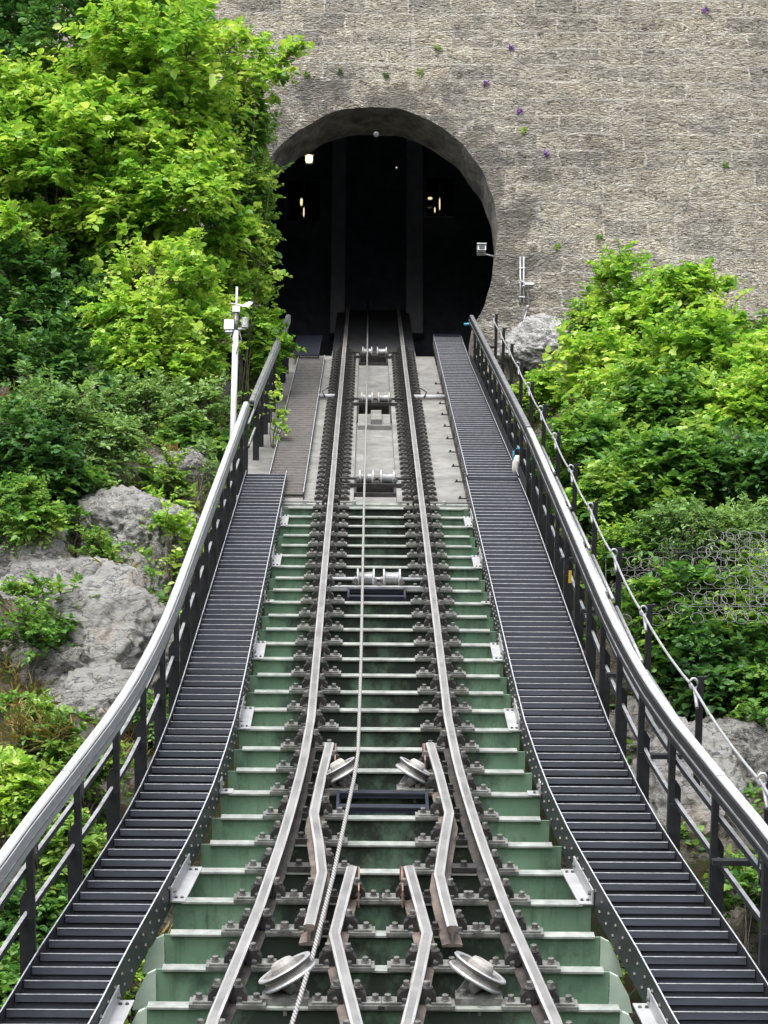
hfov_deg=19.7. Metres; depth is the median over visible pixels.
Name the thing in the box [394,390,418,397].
rail fastening
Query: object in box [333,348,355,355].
rail fastening
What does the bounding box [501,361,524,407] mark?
rope post
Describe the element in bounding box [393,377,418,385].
rail fastening
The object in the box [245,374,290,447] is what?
bush
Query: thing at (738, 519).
bush
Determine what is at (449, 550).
steel crossbeam
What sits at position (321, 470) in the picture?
rail fastening
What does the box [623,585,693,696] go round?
bush
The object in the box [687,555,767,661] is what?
bush
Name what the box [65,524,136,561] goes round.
shrub
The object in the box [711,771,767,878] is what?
rope post
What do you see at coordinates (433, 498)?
rail fastening
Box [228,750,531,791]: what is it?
steel crossbeam
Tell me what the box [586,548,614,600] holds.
cable pipe
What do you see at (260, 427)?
railing
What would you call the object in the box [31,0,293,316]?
tree
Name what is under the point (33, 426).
bush
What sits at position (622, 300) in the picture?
tree
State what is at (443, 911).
guide rail
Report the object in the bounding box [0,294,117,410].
bush
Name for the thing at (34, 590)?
shrub
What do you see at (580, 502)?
bush
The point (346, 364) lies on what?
rail fastening
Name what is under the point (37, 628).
shrub
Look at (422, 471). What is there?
rail fastening
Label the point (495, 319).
rope post
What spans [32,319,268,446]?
undergrowth
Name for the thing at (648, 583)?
bush
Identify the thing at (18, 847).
railing
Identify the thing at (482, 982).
guide pulley
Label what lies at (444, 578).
steel crossbeam
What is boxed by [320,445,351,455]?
rail fastening
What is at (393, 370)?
rail fastening
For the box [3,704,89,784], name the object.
shrub
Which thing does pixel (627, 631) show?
cable pipe
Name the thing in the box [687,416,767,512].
bush
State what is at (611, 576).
bush
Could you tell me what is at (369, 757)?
steel crossbeam
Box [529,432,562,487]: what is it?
rope post
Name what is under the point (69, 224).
tree
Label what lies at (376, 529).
steel crossbeam
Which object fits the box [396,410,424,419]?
rail fastening
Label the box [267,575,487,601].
steel crossbeam
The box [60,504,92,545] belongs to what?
shrub
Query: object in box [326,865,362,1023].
guide rail
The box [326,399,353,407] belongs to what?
rail fastening
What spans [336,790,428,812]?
step grating
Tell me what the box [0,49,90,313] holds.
tree
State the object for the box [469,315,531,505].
railing
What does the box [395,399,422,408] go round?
rail fastening
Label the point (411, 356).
rail fastening
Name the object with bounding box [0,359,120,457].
bush
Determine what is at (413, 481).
rail fastening
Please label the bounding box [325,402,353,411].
rail fastening
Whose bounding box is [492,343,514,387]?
rope post
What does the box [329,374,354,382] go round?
rail fastening
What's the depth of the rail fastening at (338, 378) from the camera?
44.37 m
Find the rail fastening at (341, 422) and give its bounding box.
[323,420,352,430]
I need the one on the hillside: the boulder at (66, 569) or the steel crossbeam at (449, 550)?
the boulder at (66, 569)
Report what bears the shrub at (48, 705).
on the hillside
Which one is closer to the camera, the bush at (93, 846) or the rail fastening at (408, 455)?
the bush at (93, 846)
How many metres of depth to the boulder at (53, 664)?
27.12 m
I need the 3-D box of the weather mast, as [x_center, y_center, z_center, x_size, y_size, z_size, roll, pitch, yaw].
[-2.387,-1.907,35.781,0.470,3.795,0.160,0,-18,0]
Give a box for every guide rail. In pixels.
[299,742,335,945]
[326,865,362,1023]
[400,866,435,1023]
[422,742,462,946]
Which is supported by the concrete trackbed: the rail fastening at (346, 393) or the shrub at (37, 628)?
the rail fastening at (346, 393)
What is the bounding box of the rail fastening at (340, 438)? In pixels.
[321,436,351,446]
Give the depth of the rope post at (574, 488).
28.75 m
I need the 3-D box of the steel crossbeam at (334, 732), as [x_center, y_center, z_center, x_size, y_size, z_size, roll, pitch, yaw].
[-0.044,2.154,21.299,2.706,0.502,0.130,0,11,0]
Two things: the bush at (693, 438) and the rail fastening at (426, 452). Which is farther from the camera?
the rail fastening at (426, 452)
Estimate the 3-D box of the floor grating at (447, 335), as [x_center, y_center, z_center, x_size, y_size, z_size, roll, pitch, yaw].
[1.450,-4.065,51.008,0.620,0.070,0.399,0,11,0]
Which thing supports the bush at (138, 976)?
on the hillside
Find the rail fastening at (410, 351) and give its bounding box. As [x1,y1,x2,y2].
[391,346,413,352]
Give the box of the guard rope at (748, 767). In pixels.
[494,322,767,795]
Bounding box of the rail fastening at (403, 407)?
[395,403,423,412]
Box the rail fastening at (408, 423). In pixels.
[397,421,426,430]
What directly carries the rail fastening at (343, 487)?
on the concrete trackbed
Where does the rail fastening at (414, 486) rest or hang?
on the concrete trackbed
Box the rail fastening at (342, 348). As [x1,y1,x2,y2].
[333,345,354,352]
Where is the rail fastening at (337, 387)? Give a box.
[328,386,353,394]
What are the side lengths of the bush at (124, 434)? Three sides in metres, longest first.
1.969 x 1.739 x 1.216 m
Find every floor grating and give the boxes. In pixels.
[293,335,321,357]
[433,333,460,336]
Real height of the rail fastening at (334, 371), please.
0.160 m
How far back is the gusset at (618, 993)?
15.66 m
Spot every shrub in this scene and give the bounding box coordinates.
[0,569,99,634]
[0,594,73,699]
[0,688,76,744]
[0,699,93,785]
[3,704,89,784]
[45,734,133,819]
[48,453,121,548]
[49,613,83,637]
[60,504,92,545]
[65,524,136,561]
[88,543,131,563]
[92,556,156,593]
[126,447,191,497]
[126,689,169,746]
[142,484,195,508]
[187,431,225,510]
[599,941,634,1003]
[646,504,761,576]
[656,654,704,721]
[703,850,760,952]
[724,698,767,729]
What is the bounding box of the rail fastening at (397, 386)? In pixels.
[394,380,419,388]
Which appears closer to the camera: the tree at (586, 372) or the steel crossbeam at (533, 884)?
the steel crossbeam at (533, 884)
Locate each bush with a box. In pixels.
[0,232,127,355]
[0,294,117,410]
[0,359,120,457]
[0,391,85,505]
[0,433,106,506]
[0,464,74,558]
[0,743,88,842]
[0,875,67,957]
[0,934,40,1009]
[1,807,106,897]
[10,230,228,324]
[45,408,161,490]
[56,222,273,386]
[77,366,175,435]
[85,316,214,404]
[123,948,149,1023]
[126,321,231,400]
[144,369,253,454]
[146,237,263,398]
[150,413,239,461]
[197,221,292,372]
[225,299,305,416]
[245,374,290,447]
[506,363,578,421]
[530,396,635,497]
[546,467,628,552]
[551,280,616,358]
[571,448,710,547]
[578,409,749,526]
[581,530,661,597]
[587,510,694,589]
[612,551,751,722]
[621,491,766,572]
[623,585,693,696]
[640,605,767,720]
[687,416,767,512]
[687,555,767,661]
[707,496,767,572]
[713,534,767,592]
[715,657,767,717]
[728,305,767,357]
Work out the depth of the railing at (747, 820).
19.02 m
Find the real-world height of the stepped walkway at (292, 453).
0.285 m
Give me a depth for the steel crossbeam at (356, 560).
28.84 m
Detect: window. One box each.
[285,178,322,223]
[424,176,454,218]
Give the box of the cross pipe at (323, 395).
[319,386,444,398]
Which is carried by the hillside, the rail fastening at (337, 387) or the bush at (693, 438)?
the bush at (693, 438)
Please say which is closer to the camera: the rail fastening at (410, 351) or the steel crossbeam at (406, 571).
the steel crossbeam at (406, 571)
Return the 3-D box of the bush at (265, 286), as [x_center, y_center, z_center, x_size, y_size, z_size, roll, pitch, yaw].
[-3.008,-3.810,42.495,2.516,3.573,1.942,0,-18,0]
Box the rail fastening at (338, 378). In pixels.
[329,377,354,385]
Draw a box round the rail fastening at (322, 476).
[317,468,350,479]
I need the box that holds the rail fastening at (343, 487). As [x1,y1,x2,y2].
[316,478,349,489]
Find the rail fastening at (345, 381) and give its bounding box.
[328,380,354,388]
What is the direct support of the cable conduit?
attached to the stone wall at (641, 120)
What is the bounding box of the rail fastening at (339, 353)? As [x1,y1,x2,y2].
[332,350,353,357]
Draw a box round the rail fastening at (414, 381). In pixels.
[393,374,418,382]
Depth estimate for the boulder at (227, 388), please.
41.64 m
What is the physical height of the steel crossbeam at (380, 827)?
0.502 m
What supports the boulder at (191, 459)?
on the hillside
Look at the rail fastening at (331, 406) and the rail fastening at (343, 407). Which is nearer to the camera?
the rail fastening at (343, 407)
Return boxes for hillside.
[0,313,767,1023]
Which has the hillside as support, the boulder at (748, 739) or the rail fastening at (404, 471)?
the boulder at (748, 739)
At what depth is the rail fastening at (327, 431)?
38.47 m
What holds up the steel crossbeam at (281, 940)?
on the bridge girder
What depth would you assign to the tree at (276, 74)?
43.42 m
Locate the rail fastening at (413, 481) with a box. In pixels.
[401,478,435,490]
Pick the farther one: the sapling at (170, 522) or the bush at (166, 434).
the bush at (166, 434)
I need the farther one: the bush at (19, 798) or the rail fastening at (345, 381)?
the rail fastening at (345, 381)
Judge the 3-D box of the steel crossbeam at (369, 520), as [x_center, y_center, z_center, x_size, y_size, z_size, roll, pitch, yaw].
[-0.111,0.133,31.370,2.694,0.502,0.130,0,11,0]
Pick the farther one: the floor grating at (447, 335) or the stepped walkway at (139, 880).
the floor grating at (447, 335)
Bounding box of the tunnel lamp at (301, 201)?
[300,197,302,206]
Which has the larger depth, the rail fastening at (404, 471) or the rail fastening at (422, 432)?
the rail fastening at (422, 432)
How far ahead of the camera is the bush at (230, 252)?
41.53 m
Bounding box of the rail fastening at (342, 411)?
[325,409,352,418]
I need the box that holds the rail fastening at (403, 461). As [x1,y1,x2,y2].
[399,454,431,465]
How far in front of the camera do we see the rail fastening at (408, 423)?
38.89 m
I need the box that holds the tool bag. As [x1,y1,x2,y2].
[512,447,519,473]
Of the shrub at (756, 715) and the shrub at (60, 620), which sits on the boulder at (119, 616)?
the shrub at (60, 620)
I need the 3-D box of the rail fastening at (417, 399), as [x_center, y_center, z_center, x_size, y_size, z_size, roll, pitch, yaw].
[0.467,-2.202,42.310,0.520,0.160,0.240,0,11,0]
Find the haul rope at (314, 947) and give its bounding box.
[289,300,368,1023]
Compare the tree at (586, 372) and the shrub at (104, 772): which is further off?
the tree at (586, 372)
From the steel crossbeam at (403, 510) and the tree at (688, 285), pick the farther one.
the tree at (688, 285)
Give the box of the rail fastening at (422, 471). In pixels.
[401,468,433,479]
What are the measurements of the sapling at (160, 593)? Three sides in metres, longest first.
1.146 x 1.053 x 0.949 m
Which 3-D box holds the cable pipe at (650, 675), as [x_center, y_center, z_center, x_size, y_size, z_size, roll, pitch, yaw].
[2.523,1.706,20.049,0.258,0.115,2.214,0,11,0]
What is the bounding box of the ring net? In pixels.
[605,528,767,625]
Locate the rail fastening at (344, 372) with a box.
[330,368,354,376]
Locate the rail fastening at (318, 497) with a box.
[314,488,349,500]
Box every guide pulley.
[258,951,315,1015]
[324,757,358,802]
[396,757,432,802]
[449,951,505,1015]
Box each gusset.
[131,934,164,1023]
[599,936,633,1023]
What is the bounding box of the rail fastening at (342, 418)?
[324,416,352,426]
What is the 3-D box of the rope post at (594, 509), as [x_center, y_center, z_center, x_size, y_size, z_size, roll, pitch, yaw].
[2.332,0.369,26.167,0.455,0.965,0.287,0,11,0]
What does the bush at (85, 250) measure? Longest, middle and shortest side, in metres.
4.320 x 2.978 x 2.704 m
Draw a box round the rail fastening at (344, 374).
[330,371,354,379]
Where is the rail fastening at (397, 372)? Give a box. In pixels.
[393,366,417,374]
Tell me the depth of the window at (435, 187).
59.23 m
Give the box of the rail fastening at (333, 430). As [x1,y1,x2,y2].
[322,428,351,438]
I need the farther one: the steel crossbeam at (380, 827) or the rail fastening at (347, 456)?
the rail fastening at (347, 456)
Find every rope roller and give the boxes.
[331,568,422,590]
[340,470,412,487]
[345,392,403,405]
[349,347,397,358]
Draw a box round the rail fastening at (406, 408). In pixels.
[396,406,423,415]
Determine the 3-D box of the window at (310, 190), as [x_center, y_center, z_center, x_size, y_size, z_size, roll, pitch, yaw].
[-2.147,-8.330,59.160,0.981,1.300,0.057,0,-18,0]
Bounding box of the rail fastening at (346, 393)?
[330,389,353,396]
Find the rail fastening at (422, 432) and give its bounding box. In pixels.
[397,425,426,434]
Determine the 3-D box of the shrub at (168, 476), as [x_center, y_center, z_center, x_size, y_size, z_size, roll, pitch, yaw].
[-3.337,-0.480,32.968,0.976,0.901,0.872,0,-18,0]
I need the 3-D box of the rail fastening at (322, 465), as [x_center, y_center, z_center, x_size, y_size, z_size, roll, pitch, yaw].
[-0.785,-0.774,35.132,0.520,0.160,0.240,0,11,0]
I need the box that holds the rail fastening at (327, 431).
[323,424,352,434]
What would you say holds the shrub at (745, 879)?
on the hillside
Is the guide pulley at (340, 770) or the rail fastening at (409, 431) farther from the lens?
the rail fastening at (409, 431)
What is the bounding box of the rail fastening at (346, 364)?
[331,363,354,370]
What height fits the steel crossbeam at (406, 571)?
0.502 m
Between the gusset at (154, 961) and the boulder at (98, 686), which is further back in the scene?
the boulder at (98, 686)
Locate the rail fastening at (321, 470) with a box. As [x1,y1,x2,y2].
[318,463,350,474]
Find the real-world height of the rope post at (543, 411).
0.965 m
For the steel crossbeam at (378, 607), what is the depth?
26.32 m
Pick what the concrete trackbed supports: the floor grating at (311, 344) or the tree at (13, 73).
the floor grating at (311, 344)
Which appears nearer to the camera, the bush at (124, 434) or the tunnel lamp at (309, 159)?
the bush at (124, 434)
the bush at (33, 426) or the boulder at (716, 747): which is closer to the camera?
the boulder at (716, 747)
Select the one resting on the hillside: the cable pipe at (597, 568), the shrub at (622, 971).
the shrub at (622, 971)
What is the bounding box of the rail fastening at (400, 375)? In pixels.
[393,372,418,379]
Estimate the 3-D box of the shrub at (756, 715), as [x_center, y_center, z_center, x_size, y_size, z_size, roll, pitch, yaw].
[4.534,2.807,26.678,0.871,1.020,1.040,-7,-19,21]
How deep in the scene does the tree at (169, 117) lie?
41.36 m
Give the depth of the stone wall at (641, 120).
48.97 m
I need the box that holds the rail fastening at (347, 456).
[319,449,350,459]
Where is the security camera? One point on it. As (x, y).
(481, 249)
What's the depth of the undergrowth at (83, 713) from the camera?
30.40 m
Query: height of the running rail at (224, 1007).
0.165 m
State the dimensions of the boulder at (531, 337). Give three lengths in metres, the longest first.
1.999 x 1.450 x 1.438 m
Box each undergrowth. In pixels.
[0,351,251,1023]
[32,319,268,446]
[522,318,765,902]
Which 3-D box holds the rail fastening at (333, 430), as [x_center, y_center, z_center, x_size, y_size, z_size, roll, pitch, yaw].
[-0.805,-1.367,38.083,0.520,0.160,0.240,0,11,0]
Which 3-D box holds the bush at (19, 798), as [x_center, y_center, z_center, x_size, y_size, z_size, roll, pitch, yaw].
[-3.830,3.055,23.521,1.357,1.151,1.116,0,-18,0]
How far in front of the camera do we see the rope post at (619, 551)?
23.73 m
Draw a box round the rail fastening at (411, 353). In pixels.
[391,348,414,355]
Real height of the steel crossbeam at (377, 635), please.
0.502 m
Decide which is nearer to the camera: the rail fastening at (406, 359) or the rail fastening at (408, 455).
the rail fastening at (408, 455)
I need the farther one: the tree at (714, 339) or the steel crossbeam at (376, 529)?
the tree at (714, 339)
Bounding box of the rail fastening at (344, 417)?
[324,413,352,422]
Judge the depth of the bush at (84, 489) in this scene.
30.61 m
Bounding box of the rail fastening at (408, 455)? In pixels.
[399,450,430,460]
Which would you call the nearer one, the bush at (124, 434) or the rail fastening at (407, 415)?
the bush at (124, 434)
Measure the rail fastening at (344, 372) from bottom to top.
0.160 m
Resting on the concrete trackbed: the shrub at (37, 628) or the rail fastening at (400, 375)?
the rail fastening at (400, 375)
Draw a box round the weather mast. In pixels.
[224,287,252,471]
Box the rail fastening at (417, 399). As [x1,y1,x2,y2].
[395,393,421,401]
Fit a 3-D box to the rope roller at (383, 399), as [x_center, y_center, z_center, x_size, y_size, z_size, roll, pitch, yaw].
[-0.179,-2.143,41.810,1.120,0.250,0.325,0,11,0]
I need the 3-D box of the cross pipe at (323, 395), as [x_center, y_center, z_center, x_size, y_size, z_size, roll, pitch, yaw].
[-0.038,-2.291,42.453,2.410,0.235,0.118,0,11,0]
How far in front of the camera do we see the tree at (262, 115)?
43.44 m
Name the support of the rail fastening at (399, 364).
on the concrete trackbed
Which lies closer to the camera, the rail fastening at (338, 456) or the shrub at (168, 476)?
the shrub at (168, 476)
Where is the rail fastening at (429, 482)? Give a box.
[401,473,434,484]
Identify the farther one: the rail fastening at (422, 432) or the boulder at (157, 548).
the rail fastening at (422, 432)
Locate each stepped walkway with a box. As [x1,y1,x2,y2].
[0,470,288,1023]
[269,355,324,499]
[433,335,518,487]
[463,477,767,1023]
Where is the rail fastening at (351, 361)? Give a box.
[332,355,355,362]
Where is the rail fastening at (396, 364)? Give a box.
[392,358,415,365]
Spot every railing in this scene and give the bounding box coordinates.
[0,401,249,976]
[247,314,290,459]
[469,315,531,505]
[525,427,767,981]
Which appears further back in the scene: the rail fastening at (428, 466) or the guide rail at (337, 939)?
the rail fastening at (428, 466)
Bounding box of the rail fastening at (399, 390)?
[394,383,420,392]
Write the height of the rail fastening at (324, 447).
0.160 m
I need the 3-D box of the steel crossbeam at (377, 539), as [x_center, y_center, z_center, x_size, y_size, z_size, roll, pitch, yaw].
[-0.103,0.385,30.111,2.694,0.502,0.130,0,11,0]
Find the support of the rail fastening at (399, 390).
on the concrete trackbed
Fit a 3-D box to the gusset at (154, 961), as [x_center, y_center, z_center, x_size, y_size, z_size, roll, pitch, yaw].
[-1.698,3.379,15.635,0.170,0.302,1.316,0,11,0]
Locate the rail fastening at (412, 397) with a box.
[395,396,422,405]
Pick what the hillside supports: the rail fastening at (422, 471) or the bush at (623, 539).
the bush at (623, 539)
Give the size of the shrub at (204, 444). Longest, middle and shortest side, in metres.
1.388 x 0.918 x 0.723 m
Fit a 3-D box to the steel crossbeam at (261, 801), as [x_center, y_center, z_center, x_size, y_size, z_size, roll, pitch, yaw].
[-0.032,2.533,19.410,2.809,0.502,0.130,0,11,0]
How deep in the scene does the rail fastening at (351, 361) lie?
47.74 m
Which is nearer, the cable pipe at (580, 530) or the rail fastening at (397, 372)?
the cable pipe at (580, 530)
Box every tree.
[0,0,142,307]
[0,44,188,313]
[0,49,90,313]
[0,210,91,291]
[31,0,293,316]
[40,67,282,307]
[44,197,206,292]
[54,63,215,318]
[65,0,213,74]
[186,88,282,208]
[199,118,294,374]
[211,31,314,415]
[536,318,702,414]
[567,238,680,356]
[587,353,735,437]
[633,256,744,329]
[635,286,767,418]
[685,351,767,434]
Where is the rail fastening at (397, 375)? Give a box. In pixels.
[393,369,417,377]
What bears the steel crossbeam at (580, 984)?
on the bridge girder
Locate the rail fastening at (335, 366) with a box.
[331,360,355,368]
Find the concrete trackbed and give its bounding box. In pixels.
[236,310,475,540]
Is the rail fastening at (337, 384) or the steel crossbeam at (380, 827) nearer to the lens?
the steel crossbeam at (380, 827)
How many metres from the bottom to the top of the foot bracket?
0.199 m
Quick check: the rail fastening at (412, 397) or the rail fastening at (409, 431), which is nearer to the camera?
the rail fastening at (409, 431)
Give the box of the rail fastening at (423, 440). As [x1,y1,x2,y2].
[398,433,427,442]
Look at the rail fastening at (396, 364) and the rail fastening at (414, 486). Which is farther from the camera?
the rail fastening at (396, 364)
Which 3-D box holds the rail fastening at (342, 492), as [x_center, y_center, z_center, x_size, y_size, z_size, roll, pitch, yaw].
[-0.771,-0.351,33.024,0.520,0.160,0.240,0,11,0]
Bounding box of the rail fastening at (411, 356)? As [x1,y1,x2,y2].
[393,351,414,358]
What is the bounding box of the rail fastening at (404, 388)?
[394,386,420,394]
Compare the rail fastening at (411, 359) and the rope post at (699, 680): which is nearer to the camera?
the rope post at (699, 680)
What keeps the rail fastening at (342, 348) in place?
on the concrete trackbed
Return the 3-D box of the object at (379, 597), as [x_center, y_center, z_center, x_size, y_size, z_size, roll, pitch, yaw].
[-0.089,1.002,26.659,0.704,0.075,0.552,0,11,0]
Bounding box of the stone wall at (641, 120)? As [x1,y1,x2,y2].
[5,0,767,384]
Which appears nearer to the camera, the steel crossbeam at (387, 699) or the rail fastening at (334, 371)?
the steel crossbeam at (387, 699)
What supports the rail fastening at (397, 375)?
on the concrete trackbed
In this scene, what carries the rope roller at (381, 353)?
on the concrete trackbed
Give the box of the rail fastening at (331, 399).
[327,392,353,401]
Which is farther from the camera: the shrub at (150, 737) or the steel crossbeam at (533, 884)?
the shrub at (150, 737)
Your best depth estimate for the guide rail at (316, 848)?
17.57 m
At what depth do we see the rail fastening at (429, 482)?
33.84 m
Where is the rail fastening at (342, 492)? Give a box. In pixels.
[315,483,349,494]
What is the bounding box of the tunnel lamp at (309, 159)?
[304,154,313,164]
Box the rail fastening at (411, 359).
[392,353,415,360]
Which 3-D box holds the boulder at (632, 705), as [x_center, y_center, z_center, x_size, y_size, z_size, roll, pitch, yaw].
[3.290,3.053,28.294,1.226,1.312,1.400,0,-18,0]
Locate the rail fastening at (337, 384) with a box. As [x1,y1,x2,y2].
[328,383,354,391]
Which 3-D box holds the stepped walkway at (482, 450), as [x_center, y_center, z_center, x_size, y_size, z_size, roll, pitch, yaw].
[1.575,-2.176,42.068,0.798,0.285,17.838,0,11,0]
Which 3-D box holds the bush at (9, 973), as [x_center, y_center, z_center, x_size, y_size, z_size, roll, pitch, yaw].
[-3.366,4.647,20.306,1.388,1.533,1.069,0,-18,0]
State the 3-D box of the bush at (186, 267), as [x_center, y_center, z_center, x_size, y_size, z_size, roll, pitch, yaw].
[-3.933,-3.392,39.324,3.915,3.506,2.643,0,-18,0]
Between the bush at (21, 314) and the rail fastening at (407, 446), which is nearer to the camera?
the rail fastening at (407, 446)
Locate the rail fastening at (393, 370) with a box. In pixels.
[392,363,416,371]
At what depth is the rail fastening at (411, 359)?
48.17 m
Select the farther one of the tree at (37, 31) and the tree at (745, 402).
the tree at (37, 31)
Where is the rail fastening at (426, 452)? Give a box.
[399,445,430,455]
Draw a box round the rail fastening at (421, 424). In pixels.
[397,417,425,426]
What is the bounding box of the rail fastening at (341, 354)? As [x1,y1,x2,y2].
[332,353,355,360]
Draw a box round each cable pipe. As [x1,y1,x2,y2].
[540,446,555,473]
[551,471,571,508]
[567,506,590,550]
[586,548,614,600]
[608,599,643,662]
[646,669,677,715]
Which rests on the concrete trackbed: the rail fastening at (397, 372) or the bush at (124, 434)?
the rail fastening at (397, 372)
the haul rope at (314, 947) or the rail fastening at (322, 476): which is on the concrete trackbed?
the rail fastening at (322, 476)
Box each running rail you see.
[205,304,350,1023]
[395,305,562,1023]
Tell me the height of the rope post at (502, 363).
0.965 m
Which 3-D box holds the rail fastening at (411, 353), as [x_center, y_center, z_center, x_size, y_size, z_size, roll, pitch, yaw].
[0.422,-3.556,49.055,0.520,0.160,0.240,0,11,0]
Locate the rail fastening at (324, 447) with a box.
[320,440,351,450]
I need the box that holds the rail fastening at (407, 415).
[396,413,424,422]
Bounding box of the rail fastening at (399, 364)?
[392,361,416,368]
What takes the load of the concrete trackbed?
on the hillside
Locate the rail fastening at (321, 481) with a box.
[316,473,349,484]
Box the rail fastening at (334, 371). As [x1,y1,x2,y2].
[330,366,354,373]
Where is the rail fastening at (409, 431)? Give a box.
[397,429,427,438]
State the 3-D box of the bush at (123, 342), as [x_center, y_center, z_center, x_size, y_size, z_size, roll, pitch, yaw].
[-4.144,-2.642,38.714,2.370,1.865,1.735,0,-18,0]
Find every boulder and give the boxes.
[0,506,72,578]
[0,555,149,608]
[0,640,90,690]
[21,560,179,700]
[43,659,153,729]
[70,484,199,560]
[108,534,175,602]
[152,447,217,486]
[217,374,238,401]
[497,313,577,370]
[609,695,684,750]
[629,716,749,834]
[703,714,767,792]
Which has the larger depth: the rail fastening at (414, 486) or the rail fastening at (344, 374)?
the rail fastening at (344, 374)
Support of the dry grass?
on the hillside
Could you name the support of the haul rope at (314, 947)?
attached to the guide pulley at (280, 981)
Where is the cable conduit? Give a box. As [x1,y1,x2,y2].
[518,256,533,322]
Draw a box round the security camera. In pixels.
[476,243,494,256]
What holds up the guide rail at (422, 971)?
on the steel crossbeam
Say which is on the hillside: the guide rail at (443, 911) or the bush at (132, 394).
the bush at (132, 394)
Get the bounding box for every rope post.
[483,328,506,372]
[489,314,498,359]
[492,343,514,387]
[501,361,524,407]
[507,381,535,428]
[517,405,547,452]
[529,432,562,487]
[543,463,579,522]
[560,501,599,565]
[580,547,624,615]
[605,604,655,677]
[650,676,707,785]
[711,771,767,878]
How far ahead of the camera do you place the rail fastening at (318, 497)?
32.56 m
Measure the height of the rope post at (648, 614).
0.965 m
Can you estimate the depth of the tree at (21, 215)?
40.67 m
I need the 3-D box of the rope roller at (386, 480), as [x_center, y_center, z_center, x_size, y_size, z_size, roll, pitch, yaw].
[-0.125,-0.509,33.668,1.120,0.250,0.325,0,11,0]
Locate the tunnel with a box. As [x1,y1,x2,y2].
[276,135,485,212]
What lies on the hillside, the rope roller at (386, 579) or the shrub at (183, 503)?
the shrub at (183, 503)
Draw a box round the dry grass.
[0,320,252,934]
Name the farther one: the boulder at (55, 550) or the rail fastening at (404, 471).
the rail fastening at (404, 471)
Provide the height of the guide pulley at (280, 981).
0.377 m
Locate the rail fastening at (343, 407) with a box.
[325,406,352,415]
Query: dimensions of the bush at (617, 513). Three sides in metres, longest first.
2.007 x 1.826 x 1.395 m
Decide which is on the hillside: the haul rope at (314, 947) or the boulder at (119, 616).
the boulder at (119, 616)
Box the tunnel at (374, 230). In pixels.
[260,135,493,365]
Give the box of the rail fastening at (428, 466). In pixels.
[400,459,432,469]
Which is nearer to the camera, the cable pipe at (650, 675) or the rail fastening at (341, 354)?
the cable pipe at (650, 675)
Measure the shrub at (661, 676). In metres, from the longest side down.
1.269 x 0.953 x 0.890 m
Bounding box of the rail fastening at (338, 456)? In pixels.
[319,454,350,464]
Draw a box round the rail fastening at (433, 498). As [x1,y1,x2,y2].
[402,489,437,501]
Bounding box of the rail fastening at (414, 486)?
[402,484,436,495]
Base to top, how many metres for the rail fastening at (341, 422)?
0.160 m
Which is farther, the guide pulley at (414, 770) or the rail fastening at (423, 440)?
the rail fastening at (423, 440)
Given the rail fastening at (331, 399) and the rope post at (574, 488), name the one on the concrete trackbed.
the rail fastening at (331, 399)
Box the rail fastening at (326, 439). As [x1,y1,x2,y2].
[322,432,351,442]
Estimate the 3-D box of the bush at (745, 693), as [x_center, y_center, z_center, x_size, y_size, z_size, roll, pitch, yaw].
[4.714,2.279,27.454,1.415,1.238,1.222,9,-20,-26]
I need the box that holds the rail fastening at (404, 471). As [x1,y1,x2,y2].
[400,464,433,474]
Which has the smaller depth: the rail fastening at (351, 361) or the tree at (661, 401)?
the tree at (661, 401)
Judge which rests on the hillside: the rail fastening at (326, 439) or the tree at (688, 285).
the tree at (688, 285)
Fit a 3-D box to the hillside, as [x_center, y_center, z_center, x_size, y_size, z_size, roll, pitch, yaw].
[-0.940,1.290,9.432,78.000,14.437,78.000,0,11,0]
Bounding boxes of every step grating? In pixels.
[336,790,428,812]
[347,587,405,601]
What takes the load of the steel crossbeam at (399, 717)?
on the bridge girder
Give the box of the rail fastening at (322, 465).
[318,458,350,469]
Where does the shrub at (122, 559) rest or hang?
on the hillside
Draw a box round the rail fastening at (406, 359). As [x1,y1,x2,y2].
[392,356,415,363]
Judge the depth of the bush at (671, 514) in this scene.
29.20 m
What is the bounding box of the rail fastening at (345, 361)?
[331,358,355,365]
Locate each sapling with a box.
[135,500,209,598]
[143,565,190,624]
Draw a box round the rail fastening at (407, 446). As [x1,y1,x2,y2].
[398,441,429,451]
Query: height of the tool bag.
0.426 m
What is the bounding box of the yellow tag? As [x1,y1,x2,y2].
[568,571,571,582]
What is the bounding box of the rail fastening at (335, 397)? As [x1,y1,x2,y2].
[326,395,352,404]
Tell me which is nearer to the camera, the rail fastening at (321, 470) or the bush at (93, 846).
the bush at (93, 846)
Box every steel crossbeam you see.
[145,978,621,1023]
[157,942,608,1003]
[165,908,599,966]
[173,877,590,931]
[188,847,574,899]
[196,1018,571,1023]
[201,820,561,869]
[212,795,548,841]
[220,772,539,815]
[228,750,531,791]
[234,729,524,772]
[239,709,519,750]
[247,673,510,708]
[250,657,506,693]
[251,691,507,727]
[253,641,502,676]
[259,613,496,642]
[262,599,492,630]
[264,587,490,617]
[264,627,492,657]
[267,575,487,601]
[269,563,484,591]
[271,552,481,579]
[276,531,477,555]
[278,522,474,546]
[279,512,472,536]
[280,541,473,566]
[283,495,468,516]
[288,503,464,525]
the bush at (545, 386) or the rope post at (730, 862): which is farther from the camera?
the bush at (545, 386)
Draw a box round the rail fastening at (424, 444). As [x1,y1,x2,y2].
[398,437,428,447]
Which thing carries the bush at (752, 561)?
on the hillside

